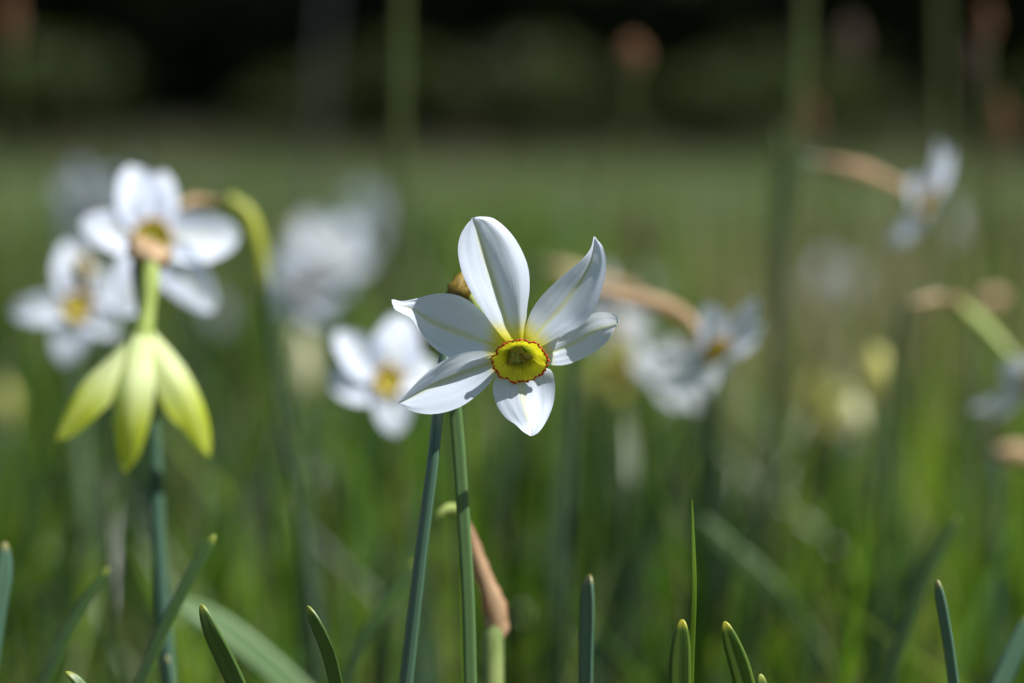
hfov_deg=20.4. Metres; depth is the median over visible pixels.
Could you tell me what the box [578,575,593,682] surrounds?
daffodil leaf
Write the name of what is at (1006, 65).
forest tree
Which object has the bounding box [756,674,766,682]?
daffodil leaf
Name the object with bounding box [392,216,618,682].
daffodil
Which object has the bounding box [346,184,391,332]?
daffodil
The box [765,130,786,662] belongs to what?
grass stalk
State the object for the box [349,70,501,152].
bush
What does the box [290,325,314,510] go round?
daffodil bud
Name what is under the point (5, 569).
daffodil leaf
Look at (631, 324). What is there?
daffodil
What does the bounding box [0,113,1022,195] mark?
rough grass
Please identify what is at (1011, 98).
bush
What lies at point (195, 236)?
daffodil
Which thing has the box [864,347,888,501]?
daffodil bud
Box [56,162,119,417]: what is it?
daffodil
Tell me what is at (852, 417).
daffodil bud
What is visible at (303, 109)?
bush
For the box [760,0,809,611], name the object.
grass stalk
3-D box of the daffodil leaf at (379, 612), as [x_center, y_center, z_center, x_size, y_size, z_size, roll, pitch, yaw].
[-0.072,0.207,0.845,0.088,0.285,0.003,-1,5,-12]
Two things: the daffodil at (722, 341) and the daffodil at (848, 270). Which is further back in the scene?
the daffodil at (848, 270)
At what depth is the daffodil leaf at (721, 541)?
1.08 m
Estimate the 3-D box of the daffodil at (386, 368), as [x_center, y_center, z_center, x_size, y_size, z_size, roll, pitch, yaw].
[-0.039,0.162,1.009,0.055,0.345,0.030,-1,5,-11]
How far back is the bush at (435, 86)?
13.78 m
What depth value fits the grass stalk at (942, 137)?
1.70 m
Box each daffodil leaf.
[0,542,11,651]
[39,567,108,682]
[65,671,86,682]
[134,535,215,682]
[165,656,173,682]
[179,598,308,682]
[199,604,245,682]
[306,606,342,682]
[342,560,413,682]
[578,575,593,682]
[669,619,690,682]
[705,518,834,682]
[722,621,754,682]
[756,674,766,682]
[882,515,957,682]
[935,580,958,682]
[990,618,1023,682]
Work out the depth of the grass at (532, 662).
1.30 m
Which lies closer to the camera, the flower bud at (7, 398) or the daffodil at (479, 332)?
the daffodil at (479, 332)
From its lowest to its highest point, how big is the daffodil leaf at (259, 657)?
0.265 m
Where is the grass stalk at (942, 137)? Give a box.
[935,0,949,447]
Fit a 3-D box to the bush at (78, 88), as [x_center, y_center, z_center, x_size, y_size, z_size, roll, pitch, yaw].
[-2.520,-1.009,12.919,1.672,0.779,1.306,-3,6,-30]
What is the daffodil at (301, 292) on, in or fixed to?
on the ground
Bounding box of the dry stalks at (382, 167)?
[0,107,1023,461]
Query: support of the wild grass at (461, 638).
on the ground
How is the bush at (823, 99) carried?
on the ground
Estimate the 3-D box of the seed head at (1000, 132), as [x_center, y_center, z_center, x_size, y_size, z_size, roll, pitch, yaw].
[0.275,0.070,1.617,0.013,0.418,0.013,0,5,0]
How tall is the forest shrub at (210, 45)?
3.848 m
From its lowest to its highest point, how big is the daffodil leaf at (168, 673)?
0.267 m
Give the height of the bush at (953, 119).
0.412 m
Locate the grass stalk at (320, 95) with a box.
[308,0,331,214]
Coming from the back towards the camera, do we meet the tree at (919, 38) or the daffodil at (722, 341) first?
the tree at (919, 38)
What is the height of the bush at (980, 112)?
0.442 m
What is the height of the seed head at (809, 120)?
0.418 m
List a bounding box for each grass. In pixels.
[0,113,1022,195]
[0,151,1023,286]
[0,208,1023,682]
[0,352,1023,682]
[458,541,463,682]
[689,500,696,682]
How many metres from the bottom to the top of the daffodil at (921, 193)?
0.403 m
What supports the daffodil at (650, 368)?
on the ground
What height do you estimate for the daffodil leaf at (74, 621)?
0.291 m
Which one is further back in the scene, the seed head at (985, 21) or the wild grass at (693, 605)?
the seed head at (985, 21)
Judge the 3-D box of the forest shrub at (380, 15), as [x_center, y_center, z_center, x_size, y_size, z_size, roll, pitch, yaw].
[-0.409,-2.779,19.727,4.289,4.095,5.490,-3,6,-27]
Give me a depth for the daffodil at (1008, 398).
1.09 m
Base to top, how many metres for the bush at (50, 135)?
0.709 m
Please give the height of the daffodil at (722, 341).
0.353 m
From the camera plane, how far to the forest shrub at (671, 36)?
16.54 m
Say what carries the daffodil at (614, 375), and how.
on the ground
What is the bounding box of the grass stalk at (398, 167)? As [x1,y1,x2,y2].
[387,0,406,588]
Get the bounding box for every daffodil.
[10,240,118,682]
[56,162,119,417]
[56,236,210,682]
[79,165,323,682]
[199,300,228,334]
[270,252,347,493]
[280,215,370,502]
[328,313,461,660]
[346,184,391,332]
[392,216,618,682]
[433,503,508,682]
[505,261,652,589]
[558,290,763,682]
[587,329,647,606]
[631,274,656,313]
[631,335,710,502]
[748,139,951,682]
[805,370,853,537]
[808,254,861,316]
[878,291,1023,682]
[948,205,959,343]
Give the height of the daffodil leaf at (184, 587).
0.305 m
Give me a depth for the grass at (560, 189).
7.43 m
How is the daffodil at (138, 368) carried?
on the ground
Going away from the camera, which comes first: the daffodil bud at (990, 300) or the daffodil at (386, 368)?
the daffodil at (386, 368)
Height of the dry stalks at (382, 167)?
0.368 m
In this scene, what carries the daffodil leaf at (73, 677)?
on the ground
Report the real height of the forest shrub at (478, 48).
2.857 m
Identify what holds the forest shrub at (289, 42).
on the ground
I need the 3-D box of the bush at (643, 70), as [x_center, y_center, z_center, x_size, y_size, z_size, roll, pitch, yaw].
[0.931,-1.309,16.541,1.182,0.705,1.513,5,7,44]
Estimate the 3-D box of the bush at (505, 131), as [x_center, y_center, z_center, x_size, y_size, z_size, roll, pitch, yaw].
[0.387,-0.990,13.665,1.145,0.534,0.894,0,5,-2]
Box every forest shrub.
[0,0,382,130]
[0,3,209,57]
[18,0,268,132]
[308,0,529,80]
[335,0,958,99]
[421,0,546,77]
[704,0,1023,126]
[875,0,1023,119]
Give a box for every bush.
[0,35,138,167]
[1,57,82,148]
[23,57,198,140]
[230,92,324,159]
[239,67,359,145]
[244,84,366,150]
[294,37,604,163]
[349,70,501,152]
[476,82,712,161]
[506,58,790,164]
[584,59,679,85]
[661,75,862,153]
[705,39,962,152]
[892,99,972,133]
[952,72,1023,167]
[962,96,1017,135]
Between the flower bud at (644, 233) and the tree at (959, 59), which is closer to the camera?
the flower bud at (644, 233)
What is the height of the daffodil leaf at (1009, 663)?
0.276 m
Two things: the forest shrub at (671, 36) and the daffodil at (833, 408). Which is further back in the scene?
the forest shrub at (671, 36)
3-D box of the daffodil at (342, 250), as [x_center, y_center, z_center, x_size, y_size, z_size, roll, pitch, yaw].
[-0.144,0.076,2.027,0.079,0.333,0.046,4,7,40]
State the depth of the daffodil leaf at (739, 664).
0.70 m
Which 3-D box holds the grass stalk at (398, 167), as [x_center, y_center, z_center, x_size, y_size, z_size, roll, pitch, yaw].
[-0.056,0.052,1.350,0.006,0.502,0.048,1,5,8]
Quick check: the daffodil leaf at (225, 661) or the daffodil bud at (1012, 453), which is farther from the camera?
the daffodil bud at (1012, 453)
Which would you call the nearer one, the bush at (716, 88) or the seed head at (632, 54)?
the seed head at (632, 54)
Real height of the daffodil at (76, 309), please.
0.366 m
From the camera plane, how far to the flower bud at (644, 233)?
1.60 m
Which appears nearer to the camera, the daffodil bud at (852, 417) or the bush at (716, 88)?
the daffodil bud at (852, 417)
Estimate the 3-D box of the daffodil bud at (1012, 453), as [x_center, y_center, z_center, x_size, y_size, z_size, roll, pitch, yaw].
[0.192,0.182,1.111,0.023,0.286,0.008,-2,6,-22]
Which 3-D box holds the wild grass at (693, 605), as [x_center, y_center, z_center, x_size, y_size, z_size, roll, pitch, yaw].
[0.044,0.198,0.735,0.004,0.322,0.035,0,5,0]
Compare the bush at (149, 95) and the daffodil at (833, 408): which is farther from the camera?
the bush at (149, 95)
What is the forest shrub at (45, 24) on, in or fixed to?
on the ground
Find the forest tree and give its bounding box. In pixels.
[992,14,1012,68]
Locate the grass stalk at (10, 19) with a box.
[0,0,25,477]
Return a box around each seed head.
[617,38,647,438]
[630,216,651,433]
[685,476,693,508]
[802,94,818,546]
[837,18,861,396]
[966,38,983,305]
[976,3,995,500]
[989,96,1010,501]
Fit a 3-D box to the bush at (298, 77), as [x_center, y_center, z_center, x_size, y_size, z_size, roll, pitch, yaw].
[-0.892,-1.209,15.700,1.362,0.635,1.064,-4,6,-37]
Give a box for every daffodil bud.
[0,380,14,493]
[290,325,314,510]
[841,397,864,611]
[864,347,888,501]
[973,290,1004,586]
[990,443,1023,681]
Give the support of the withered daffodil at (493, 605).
on the ground
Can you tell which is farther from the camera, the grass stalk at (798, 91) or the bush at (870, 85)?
the bush at (870, 85)
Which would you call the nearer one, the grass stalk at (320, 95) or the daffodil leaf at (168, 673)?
the daffodil leaf at (168, 673)
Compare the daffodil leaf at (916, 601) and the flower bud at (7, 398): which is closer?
the daffodil leaf at (916, 601)
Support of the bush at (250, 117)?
on the ground
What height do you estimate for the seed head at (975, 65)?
0.452 m
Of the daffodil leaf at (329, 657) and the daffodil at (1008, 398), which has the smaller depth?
the daffodil leaf at (329, 657)
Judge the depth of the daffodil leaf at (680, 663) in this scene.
0.70 m
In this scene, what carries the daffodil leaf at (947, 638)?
on the ground

